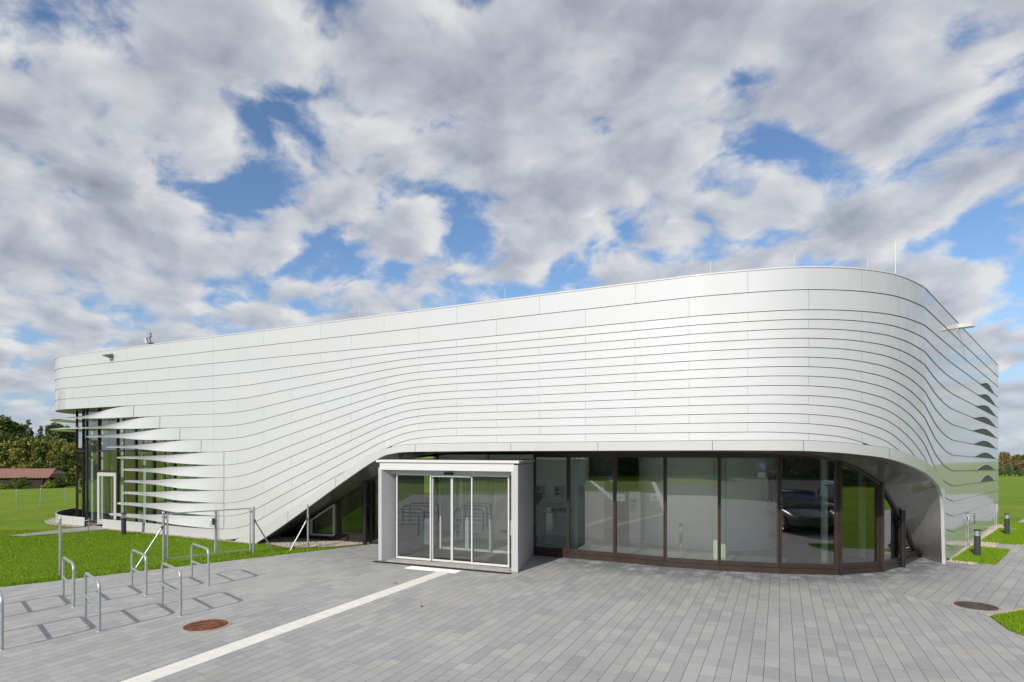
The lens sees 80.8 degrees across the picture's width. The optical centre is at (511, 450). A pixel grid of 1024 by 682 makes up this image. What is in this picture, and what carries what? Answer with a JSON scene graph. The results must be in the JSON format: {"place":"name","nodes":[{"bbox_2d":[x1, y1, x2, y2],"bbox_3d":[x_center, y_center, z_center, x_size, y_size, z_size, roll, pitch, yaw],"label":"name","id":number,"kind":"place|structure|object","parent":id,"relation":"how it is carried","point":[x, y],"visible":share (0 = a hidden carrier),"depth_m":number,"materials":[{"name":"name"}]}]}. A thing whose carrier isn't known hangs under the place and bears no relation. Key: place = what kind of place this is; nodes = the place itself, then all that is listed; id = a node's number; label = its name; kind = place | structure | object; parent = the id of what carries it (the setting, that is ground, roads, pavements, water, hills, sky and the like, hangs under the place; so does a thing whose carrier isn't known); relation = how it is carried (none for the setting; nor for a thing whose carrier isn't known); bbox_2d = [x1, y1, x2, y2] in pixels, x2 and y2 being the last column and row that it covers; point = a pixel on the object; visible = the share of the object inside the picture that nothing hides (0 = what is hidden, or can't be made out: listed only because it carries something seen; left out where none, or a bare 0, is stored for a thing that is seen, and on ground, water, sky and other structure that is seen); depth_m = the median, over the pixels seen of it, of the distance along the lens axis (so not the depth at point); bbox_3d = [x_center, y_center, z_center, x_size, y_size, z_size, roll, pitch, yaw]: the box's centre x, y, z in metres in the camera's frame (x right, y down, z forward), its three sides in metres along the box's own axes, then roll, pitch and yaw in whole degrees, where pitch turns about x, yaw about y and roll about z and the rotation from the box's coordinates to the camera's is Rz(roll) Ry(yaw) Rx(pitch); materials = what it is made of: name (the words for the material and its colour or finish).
{"place":"outdoors","nodes":[
{"label":"outdoors","id":0,"kind":"place"},
{"bbox_2d":[8,524,102,535],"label":"path","id":1,"kind":"structure","parent":0,"point":[95,527],"depth_m":21.81,"materials":[{"name":"concrete"}]},
{"bbox_2d":[0,529,336,586],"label":"grass","id":2,"kind":"structure","parent":0,"point":[96,539],"depth_m":17.49,"materials":[{"name":"green plant"}]},
{"bbox_2d":[0,543,1023,681],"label":"plaza","id":3,"kind":"structure","parent":0,"point":[536,618],"depth_m":9.88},
{"bbox_2d":[0,590,4,650],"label":"bicycle stand","id":4,"kind":"object","parent":3,"relation":"on","point":[2,648],"visible":1,"depth_m":8.75,"materials":[{"name":"metal"}]},
{"bbox_2d":[61,557,75,606],"bbox_3d":[-8.538,2.493,11.575,1.174,0.814,0.084,0,0,45],"label":"bicycle stand","id":5,"kind":"object","parent":3,"relation":"on","point":[64,579],"visible":1,"depth_m":11.39,"materials":[{"name":"metal"}]},
{"bbox_2d":[83,572,101,631],"bbox_3d":[-7.019,2.493,10.055,1.174,0.814,0.084,0,0,45],"label":"bicycle stand","id":6,"kind":"object","parent":3,"relation":"on","point":[86,596],"visible":1,"depth_m":9.77,"materials":[{"name":"metal"}]},
{"bbox_2d":[130,549,147,595],"bbox_3d":[-7.739,2.493,12.475,1.174,0.814,0.084,0,0,45],"label":"bicycle stand","id":7,"kind":"object","parent":3,"relation":"on","point":[145,559],"visible":1,"depth_m":12.35,"materials":[{"name":"metal"}]},
{"bbox_2d":[160,562,182,616],"bbox_3d":[-6.207,2.493,10.952,1.174,0.814,0.084,0,0,45],"label":"bicycle stand","id":8,"kind":"object","parent":3,"relation":"on","point":[163,585],"visible":1,"depth_m":10.83,"materials":[{"name":"metal"}]},
{"bbox_2d":[190,543,210,585],"bbox_3d":[-6.897,2.493,13.295,1.174,0.814,0.084,0,0,45],"label":"bicycle stand","id":9,"kind":"object","parent":3,"relation":"on","point":[208,563],"visible":1,"depth_m":13.07,"materials":[{"name":"metal"}]},
{"bbox_2d":[180,619,231,631],"bbox_3d":[-5.080,2.898,9.990,0.770,0.024,0.770,0,0,0],"label":"manhole cover","id":10,"kind":"object","parent":3,"relation":"on","point":[205,625],"visible":1,"depth_m":9.96,"materials":[{"name":"metal"}]},
{"bbox_2d":[121,566,461,681],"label":"guide strip","id":11,"kind":"object","parent":3,"relation":"on","point":[170,669],"visible":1,"depth_m":9.60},
{"bbox_2d":[373,561,511,573],"bbox_3d":[-1.820,2.891,14.955,3.928,0.010,0.142,0,0,24],"label":"drain channel","id":12,"kind":"object","parent":3,"relation":"on","point":[443,567],"visible":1,"depth_m":14.89,"materials":[{"name":"grey metal"}]},
{"bbox_2d":[376,459,534,571],"bbox_3d":[-1.322,1.569,16.189,4.199,2.662,2.478,0,0,22],"label":"entrance vestibule","id":13,"kind":"object","parent":3,"relation":"on","point":[400,512],"visible":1,"depth_m":15.87,"materials":[{"name":"grey metal"}]},
{"bbox_2d":[432,477,451,561],"bbox_3d":[-1.800,1.755,15.538,0.574,2.200,0.050,0,0,23],"label":"sliding door","id":14,"kind":"structure","parent":13,"relation":"in","point":[433,559],"depth_m":15.62,"materials":[{"name":"grey"}]},
{"bbox_2d":[440,477,466,550],"bbox_3d":[-1.702,1.785,17.497,0.890,2.170,0.050,0,0,23],"label":"inner door","id":15,"kind":"structure","parent":13,"relation":"in","point":[441,547],"depth_m":17.45,"materials":[{"name":"grey"}]},
{"bbox_2d":[452,477,470,563],"bbox_3d":[-1.263,1.755,15.308,0.579,2.200,0.050,0,0,23],"label":"sliding door","id":16,"kind":"structure","parent":13,"relation":"in","point":[453,560],"depth_m":15.39,"materials":[{"name":"grey"}]},
{"bbox_2d":[467,476,490,551],"bbox_3d":[-0.939,1.785,17.171,0.750,2.170,0.050,0,0,23],"label":"inner door","id":17,"kind":"structure","parent":13,"relation":"in","point":[468,549],"depth_m":17.13,"materials":[{"name":"grey"}]},
{"bbox_2d":[491,476,510,553],"bbox_3d":[-0.245,1.785,16.874,0.740,2.170,0.050,0,0,23],"label":"inner door","id":18,"kind":"structure","parent":13,"relation":"in","point":[493,551],"depth_m":16.99,"materials":[{"name":"grey"}]},
{"bbox_2d":[950,601,1001,610],"bbox_3d":[8.660,2.898,11.230,0.770,0.024,0.770,0,0,0],"label":"manhole cover","id":19,"kind":"object","parent":3,"relation":"on","point":[978,606],"visible":1,"depth_m":11.18,"materials":[{"name":"metal"}]},
{"bbox_2d":[0,455,1023,584],"bbox_3d":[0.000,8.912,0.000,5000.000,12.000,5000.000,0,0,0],"label":"lawn","id":20,"kind":"structure","parent":0,"point":[29,512],"depth_m":27.09,"materials":[{"name":"green plant"}]},
{"bbox_2d":[0,440,24,467],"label":"olive tree","id":21,"kind":"object","parent":20,"relation":"on","point":[5,449],"visible":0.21,"depth_m":105.06,"materials":[{"name":"green plant"}]},
{"bbox_2d":[0,448,31,467],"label":"olive tree","id":22,"kind":"object","parent":20,"relation":"on","point":[19,456],"visible":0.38,"depth_m":103.26,"materials":[{"name":"green plant"}]},
{"bbox_2d":[0,414,33,444],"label":"broad tree","id":23,"kind":"object","parent":20,"relation":"on","point":[7,428],"visible":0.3,"depth_m":121.60,"materials":[{"name":"green plant"}]},
{"bbox_2d":[1,435,35,465],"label":"autumn tree","id":24,"kind":"object","parent":20,"relation":"on","point":[26,446],"visible":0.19,"depth_m":107.22,"materials":[{"name":"green plant"}]},
{"bbox_2d":[14,423,25,436],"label":"broad tree","id":25,"kind":"object","parent":20,"relation":"on","point":[19,427],"visible":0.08,"depth_m":125.62,"materials":[{"name":"green plant"}]},
{"bbox_2d":[12,476,33,488],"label":"green bush","id":26,"kind":"object","parent":20,"relation":"on","point":[23,482],"visible":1,"depth_m":83.67,"materials":[{"name":"green plant"}]},
{"bbox_2d":[21,420,34,438],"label":"fir tree","id":27,"kind":"object","parent":20,"relation":"on","point":[27,424],"visible":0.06,"depth_m":119.95,"materials":[{"name":"green plant"}]},
{"bbox_2d":[13,446,48,467],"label":"autumn tree","id":28,"kind":"object","parent":20,"relation":"on","point":[36,453],"visible":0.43,"depth_m":103.07,"materials":[{"name":"green plant"}]},
{"bbox_2d":[0,468,64,488],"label":"barn","id":29,"kind":"structure","parent":20,"relation":"on","point":[39,477],"depth_m":88.34,"materials":[{"name":"tile"}]},
{"bbox_2d":[23,439,51,466],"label":"olive tree","id":30,"kind":"object","parent":20,"relation":"on","point":[44,443],"visible":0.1,"depth_m":106.14,"materials":[{"name":"green plant"}]},
{"bbox_2d":[40,480,55,488],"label":"yellow bush","id":31,"kind":"object","parent":20,"relation":"on","point":[48,484],"visible":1,"depth_m":83.86,"materials":[{"name":"green plant"}]},
{"bbox_2d":[36,422,70,442],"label":"broad tree","id":32,"kind":"object","parent":20,"relation":"on","point":[51,435],"visible":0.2,"depth_m":116.91,"materials":[{"name":"green plant"}]},
{"bbox_2d":[41,438,67,468],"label":"olive tree","id":33,"kind":"object","parent":20,"relation":"on","point":[56,445],"visible":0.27,"depth_m":105.02,"materials":[{"name":"green plant"}]},
{"bbox_2d":[50,477,65,487],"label":"green bush","id":34,"kind":"object","parent":20,"relation":"on","point":[57,481],"visible":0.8,"depth_m":87.86,"materials":[{"name":"green plant"}]},
{"bbox_2d":[44,451,75,476],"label":"broad tree","id":35,"kind":"object","parent":20,"relation":"on","point":[60,465],"visible":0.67,"depth_m":102.38,"materials":[{"name":"green plant"}]},
{"bbox_2d":[58,517,61,574],"bbox_3d":[-10.590,2.238,14.087,0.064,1.364,0.090,0,0,0],"label":"fence post","id":36,"kind":"object","parent":20,"relation":"on","point":[60,545],"visible":0.99,"depth_m":14.08,"materials":[{"name":"metal"}]},
{"bbox_2d":[52,442,75,466],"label":"olive tree","id":37,"kind":"object","parent":20,"relation":"on","point":[70,448],"visible":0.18,"depth_m":104.25,"materials":[{"name":"green plant"}]},
{"bbox_2d":[24,529,103,536],"bbox_3d":[-15.735,2.900,21.199,0.050,0.060,2.284,0,0,41],"label":"path edging","id":38,"kind":"object","parent":20,"relation":"on","point":[63,532],"visible":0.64,"depth_m":21.14,"materials":[{"name":"concrete"}]},
{"bbox_2d":[56,472,75,486],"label":"green bush","id":39,"kind":"object","parent":20,"relation":"on","point":[68,478],"visible":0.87,"depth_m":89.48,"materials":[{"name":"green plant"}]},
{"bbox_2d":[45,515,92,526],"bbox_3d":[-17.694,2.894,27.401,4.414,0.001,8.837,0,0,9],"label":"gravel ring","id":40,"kind":"object","parent":20,"relation":"on","point":[56,524],"visible":0.23,"depth_m":23.63,"materials":[{"name":"beige gravel"}]},
{"bbox_2d":[65,425,75,443],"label":"broad tree","id":41,"kind":"object","parent":20,"relation":"on","point":[71,435],"visible":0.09,"depth_m":120.38,"materials":[{"name":"green plant"}]},
{"bbox_2d":[121,513,126,534],"bbox_3d":[-13.450,2.520,20.840,0.162,0.740,0.162,0,0,0],"label":"bollard light","id":42,"kind":"object","parent":20,"relation":"on","point":[123,523],"visible":1,"depth_m":20.77,"materials":[{"name":"paint"}]},
{"bbox_2d":[136,511,164,567],"bbox_3d":[-9.083,2.230,15.100,0.071,1.380,0.684,0,0,41],"label":"braced post","id":43,"kind":"object","parent":20,"relation":"on","point":[162,528],"visible":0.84,"depth_m":15.30,"materials":[{"name":"metal"}]},
{"bbox_2d":[165,508,252,558],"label":"garden gate","id":44,"kind":"structure","parent":43,"relation":"attached to","point":[215,521],"depth_m":16.15,"materials":[{"name":"metal"}]},
{"bbox_2d":[138,449,166,484],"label":"olive tree","id":45,"kind":"object","parent":20,"relation":"on","point":[159,464],"visible":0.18,"depth_m":104.35,"materials":[{"name":"green plant"}]},
{"bbox_2d":[156,428,184,479],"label":"broad tree","id":46,"kind":"object","parent":20,"relation":"on","point":[161,453],"visible":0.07,"depth_m":122.62,"materials":[{"name":"green plant"}]},
{"bbox_2d":[252,506,272,554],"bbox_3d":[-7.042,2.230,17.048,0.070,1.380,0.629,0,0,45],"label":"braced post","id":47,"kind":"object","parent":20,"relation":"on","point":[253,529],"visible":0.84,"depth_m":16.84,"materials":[{"name":"metal"}]},
{"bbox_2d":[289,504,308,550],"bbox_3d":[-6.229,2.250,17.621,0.058,1.340,0.591,0,0,45],"label":"braced post","id":48,"kind":"object","parent":20,"relation":"on","point":[307,520],"visible":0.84,"depth_m":17.78,"materials":[{"name":"metal"}]},
{"bbox_2d":[262,537,362,547],"bbox_3d":[-6.428,2.894,18.760,3.458,0.001,1.672,0,0,21],"label":"gravel bed","id":49,"kind":"object","parent":20,"relation":"on","point":[317,545],"visible":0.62,"depth_m":18.59,"materials":[{"name":"beige gravel"}]},
{"bbox_2d":[50,266,998,575],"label":"museum building","id":50,"kind":"structure","parent":20,"relation":"on","point":[854,410],"depth_m":16.12,"materials":[{"name":"silver metal"}]},
{"bbox_2d":[76,411,81,516],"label":"window","id":51,"kind":"structure","parent":50,"relation":"in","point":[78,421],"depth_m":24.91,"materials":[{"name":"brown metal"}]},
{"bbox_2d":[85,413,90,515],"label":"window","id":52,"kind":"structure","parent":50,"relation":"in","point":[85,413],"depth_m":26.77,"materials":[{"name":"brown metal"}]},
{"bbox_2d":[82,410,97,522],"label":"window","id":53,"kind":"structure","parent":50,"relation":"in","point":[83,411],"depth_m":24.36,"materials":[{"name":"brown metal"}]},
{"bbox_2d":[96,418,110,513],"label":"window","id":54,"kind":"structure","parent":50,"relation":"in","point":[108,421],"depth_m":27.88,"materials":[{"name":"clear glass"}]},
{"bbox_2d":[97,472,116,523],"bbox_3d":[-15.848,1.870,23.498,1.238,2.040,0.141,0,0,27],"label":"door","id":55,"kind":"structure","parent":50,"relation":"in","point":[99,521],"depth_m":23.64,"materials":[{"name":"grey paint"}]},
{"bbox_2d":[98,409,116,472],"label":"window","id":56,"kind":"structure","parent":50,"relation":"in","point":[99,420],"depth_m":23.80,"materials":[{"name":"metal"}]},
{"bbox_2d":[117,417,134,520],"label":"window","id":57,"kind":"structure","parent":50,"relation":"in","point":[118,419],"depth_m":23.25,"materials":[{"name":"brown metal"}]},
{"bbox_2d":[135,417,152,521],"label":"window","id":58,"kind":"structure","parent":50,"relation":"in","point":[136,441],"depth_m":22.75,"materials":[{"name":"brown metal"}]},
{"bbox_2d":[138,428,152,509],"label":"window","id":59,"kind":"structure","parent":50,"relation":"in","point":[151,428],"depth_m":29.58,"materials":[{"name":"brown metal"}]},
{"bbox_2d":[143,333,153,343],"bbox_3d":[-12.948,-4.001,21.435,0.326,0.418,0.130,0,0,0],"label":"camera mast","id":60,"kind":"object","parent":50,"relation":"on","point":[148,339],"visible":0.98,"depth_m":21.39,"materials":[{"name":"grey metal"}]},
{"bbox_2d":[153,416,173,524],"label":"window","id":61,"kind":"structure","parent":50,"relation":"in","point":[154,441],"depth_m":22.24,"materials":[{"name":"brown metal"}]},
{"bbox_2d":[312,502,337,535],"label":"window","id":62,"kind":"structure","parent":50,"relation":"in","point":[313,521],"depth_m":19.60,"materials":[{"name":"brown metal"}]},
{"bbox_2d":[338,500,362,537],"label":"window","id":63,"kind":"structure","parent":50,"relation":"in","point":[339,502],"depth_m":19.29,"materials":[{"name":"brown metal"}]},
{"bbox_2d":[370,462,401,543],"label":"window","id":64,"kind":"structure","parent":50,"relation":"in","point":[371,542],"depth_m":18.75,"materials":[{"name":"brown metal"}]},
{"bbox_2d":[402,455,438,547],"bbox_3d":[-2.775,1.500,18.145,1.231,2.780,0.080,0,0,21],"label":"window","id":65,"kind":"structure","parent":50,"relation":"in","point":[437,457],"depth_m":17.89,"materials":[{"name":"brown metal"}]},
{"bbox_2d":[536,484,546,496],"bbox_3d":[0.968,1.350,20.375,0.460,0.420,0.028,0,0,12],"label":"framed poster","id":66,"kind":"object","parent":50,"relation":"attached to","point":[541,489],"visible":0.8,"depth_m":20.35,"materials":[{"name":"silver metal"}]},
{"bbox_2d":[533,455,567,551],"bbox_3d":[1.079,1.427,16.570,1.022,2.635,0.120,0,0,27],"label":"window","id":67,"kind":"structure","parent":50,"relation":"in","point":[534,456],"depth_m":16.63,"materials":[{"name":"brown metal"}]},
{"bbox_2d":[536,503,566,543],"bbox_3d":[1.199,2.252,18.464,1.202,1.269,0.972,0,0,0],"label":"turnstile","id":68,"kind":"object","parent":50,"relation":"on","point":[549,512],"visible":0.84,"depth_m":18.45,"materials":[{"name":"silver metal"}]},
{"bbox_2d":[553,485,566,496],"bbox_3d":[1.608,1.350,20.239,0.460,0.420,0.028,0,0,12],"label":"framed poster","id":69,"kind":"object","parent":50,"relation":"attached to","point":[559,490],"visible":1,"depth_m":20.23,"materials":[{"name":"silver paper"}]},
{"bbox_2d":[578,485,585,497],"bbox_3d":[2.238,1.350,20.105,0.460,0.420,0.028,0,0,12],"label":"framed poster","id":70,"kind":"object","parent":50,"relation":"attached to","point":[581,491],"visible":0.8,"depth_m":20.08,"materials":[{"name":"silver metal"}]},
{"bbox_2d":[568,455,613,555],"bbox_3d":[2.116,1.427,16.058,1.285,2.635,0.120,0,0,26],"label":"window","id":71,"kind":"structure","parent":50,"relation":"in","point":[569,456],"depth_m":16.22,"materials":[{"name":"brown metal"}]},
{"bbox_2d":[589,481,603,539],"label":"info pillar","id":72,"kind":"structure","parent":50,"relation":"on","point":[596,509],"depth_m":19.61,"materials":[{"name":"white"}]},
{"bbox_2d":[629,491,640,542],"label":"info pillar","id":73,"kind":"structure","parent":50,"relation":"on","point":[634,516],"depth_m":18.79,"materials":[{"name":"white"}]},
{"bbox_2d":[614,455,664,559],"bbox_3d":[3.274,1.427,15.443,1.330,2.635,0.120,0,0,30],"label":"window","id":74,"kind":"structure","parent":50,"relation":"in","point":[616,553],"depth_m":15.46,"materials":[{"name":"brown metal"}]},
{"bbox_2d":[679,523,682,551],"bbox_3d":[4.832,2.480,17.203,0.110,0.820,0.123,0,0,15],"label":"ticket post","id":75,"kind":"object","parent":50,"relation":"on","point":[680,537],"visible":1,"depth_m":17.15,"materials":[{"name":"grey metal"}]},
{"bbox_2d":[665,455,718,563],"bbox_3d":[4.445,1.427,14.867,1.277,2.635,0.120,0,0,22],"label":"window","id":76,"kind":"structure","parent":50,"relation":"in","point":[666,456],"depth_m":14.89,"materials":[{"name":"brown metal"}]},
{"bbox_2d":[719,455,778,566],"bbox_3d":[5.682,1.427,14.447,1.332,2.635,0.120,0,0,15],"label":"window","id":77,"kind":"structure","parent":50,"relation":"in","point":[772,564],"depth_m":14.39,"materials":[{"name":"brown metal"}]},
{"bbox_2d":[768,477,772,501],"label":"wall panel","id":78,"kind":"structure","parent":50,"relation":"attached to","point":[770,488],"depth_m":17.74,"materials":[{"name":"grey"}]},
{"bbox_2d":[767,498,782,513],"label":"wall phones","id":79,"kind":"object","parent":50,"relation":"attached to","point":[769,503],"depth_m":17.79,"materials":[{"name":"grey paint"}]},
{"bbox_2d":[774,477,776,501],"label":"wall panel","id":80,"kind":"structure","parent":50,"relation":"attached to","point":[775,487],"depth_m":17.95,"materials":[{"name":"grey"}]},
{"bbox_2d":[769,510,792,537],"bbox_3d":[8.060,2.160,17.970,0.434,0.720,1.147,0,0,41],"label":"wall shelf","id":81,"kind":"object","parent":50,"relation":"attached to","point":[786,532],"depth_m":17.70,"materials":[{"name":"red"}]},
{"bbox_2d":[779,455,837,567],"bbox_3d":[6.981,1.427,14.190,1.315,2.635,0.120,0,0,7],"label":"window","id":82,"kind":"structure","parent":50,"relation":"in","point":[810,565],"depth_m":14.14,"materials":[{"name":"brown metal"}]},
{"bbox_2d":[842,481,879,567],"bbox_3d":[8.225,1.427,14.282,1.224,2.635,0.120,0,0,-16],"label":"window","id":83,"kind":"structure","parent":50,"relation":"in","point":[877,487],"depth_m":14.40,"materials":[{"name":"brown metal"}]},
{"bbox_2d":[884,515,899,564],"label":"window","id":84,"kind":"structure","parent":50,"relation":"in","point":[897,554],"depth_m":15.04,"materials":[{"name":"brown metal"}]},
{"bbox_2d":[906,534,916,557],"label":"window","id":85,"kind":"structure","parent":50,"relation":"in","point":[910,552],"depth_m":15.72,"materials":[{"name":"brown glass"}]},
{"bbox_2d":[957,323,975,332],"bbox_3d":[12.703,-3.458,16.816,0.415,0.220,0.300,0,0,44],"label":"wall lamp","id":86,"kind":"object","parent":50,"relation":"attached to","point":[964,325],"visible":1,"depth_m":16.78,"materials":[{"name":"white metal"}]},
{"bbox_2d":[1003,464,1014,475],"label":"dark tree","id":87,"kind":"object","parent":20,"relation":"on","point":[1009,471],"visible":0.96,"depth_m":214.37,"materials":[{"name":"green plant"}]},
{"bbox_2d":[999,451,1020,475],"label":"brown tree","id":88,"kind":"object","parent":20,"relation":"on","point":[1005,457],"visible":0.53,"depth_m":220.88,"materials":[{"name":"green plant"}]},
{"bbox_2d":[1011,454,1023,475],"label":"brown tree","id":89,"kind":"object","parent":20,"relation":"on","point":[1016,459],"visible":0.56,"depth_m":219.84,"materials":[{"name":"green plant"}]},
{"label":"lawn patch","id":90,"kind":"structure","parent":20,"relation":"on","visible":0},
{"bbox_2d":[1000,519,1023,528],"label":"grass","id":91,"kind":"structure","parent":90,"relation":"on","point":[1017,524],"depth_m":23.27,"materials":[{"name":"green plant"}]},
{"bbox_2d":[0,0,1023,455],"label":"sky","id":92,"kind":"structure","parent":0,"point":[166,166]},
{"bbox_2d":[881,544,1023,616],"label":"side path","id":93,"kind":"structure","parent":0,"point":[1000,583],"depth_m":13.33,"materials":[{"name":"grey concrete"}]},
{"bbox_2d":[987,608,1022,615],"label":"kerb","id":94,"kind":"structure","parent":93,"relation":"on","point":[1001,612],"depth_m":10.73,"materials":[{"name":"stone"}]},
{"bbox_2d":[953,554,1006,564],"bbox_3d":[13.046,2.905,16.675,3.254,0.050,0.908,0,0,-45],"label":"lawn patch","id":95,"kind":"object","parent":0,"point":[981,563],"visible":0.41,"depth_m":15.52,"materials":[{"name":"green plant"}]},
{"bbox_2d":[974,529,980,555],"bbox_3d":[12.730,2.520,16.460,0.162,0.740,0.162,0,0,0],"label":"bollard light","id":96,"kind":"object","parent":95,"relation":"on","point":[977,542],"visible":1,"depth_m":16.40,"materials":[{"name":"paint"}]},
{"bbox_2d":[952,545,1009,563],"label":"grass","id":97,"kind":"structure","parent":95,"relation":"on","point":[995,555],"depth_m":16.38,"materials":[{"name":"green plant"}]},
{"bbox_2d":[948,519,1023,559],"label":"path","id":98,"kind":"structure","parent":0,"point":[1007,546],"depth_m":18.26,"materials":[{"name":"grey concrete"}]},
{"bbox_2d":[949,525,999,564],"bbox_3d":[15.374,2.890,19.374,0.620,0.001,11.140,0,0,44],"label":"gravel strip","id":99,"kind":"object","parent":98,"relation":"on","point":[968,548],"visible":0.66,"depth_m":17.44,"materials":[{"name":"beige gravel"}]},
{"bbox_2d":[947,524,1003,564],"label":"pebbles","id":100,"kind":"object","parent":99,"relation":"on","point":[986,543],"visible":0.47,"depth_m":18.47,"materials":[{"name":"beige gravel"}]},
{"bbox_2d":[981,530,1023,544],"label":"lawn patch","id":101,"kind":"object","parent":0,"point":[1007,543],"visible":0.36,"depth_m":18.70,"materials":[{"name":"green plant"}]},
{"bbox_2d":[981,527,1023,543],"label":"grass","id":102,"kind":"structure","parent":101,"relation":"on","point":[1013,535],"depth_m":19.96,"materials":[{"name":"green plant"}]},
{"bbox_2d":[1004,513,1009,533],"bbox_3d":[17.000,2.520,20.660,0.162,0.740,0.162,0,0,0],"label":"bollard light","id":103,"kind":"object","parent":101,"relation":"on","point":[1007,523],"visible":0.98,"depth_m":20.61,"materials":[{"name":"paint"}]},
{"bbox_2d":[990,611,1023,635],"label":"lawn patch","id":104,"kind":"object","parent":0,"point":[1011,629],"visible":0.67,"depth_m":10.11,"materials":[{"name":"green plant"}]},
{"bbox_2d":[993,608,1023,634],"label":"grass","id":105,"kind":"structure","parent":104,"relation":"on","point":[1010,623],"depth_m":10.23,"materials":[{"name":"green plant"}]},
{"label":"gravel edge","id":106,"kind":"structure","parent":0,"visible":0},
{"bbox_2d":[99,528,251,543],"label":"pebbles","id":107,"kind":"object","parent":106,"relation":"on","point":[178,536],"visible":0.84,"depth_m":20.23,"materials":[{"name":"beige gravel"}]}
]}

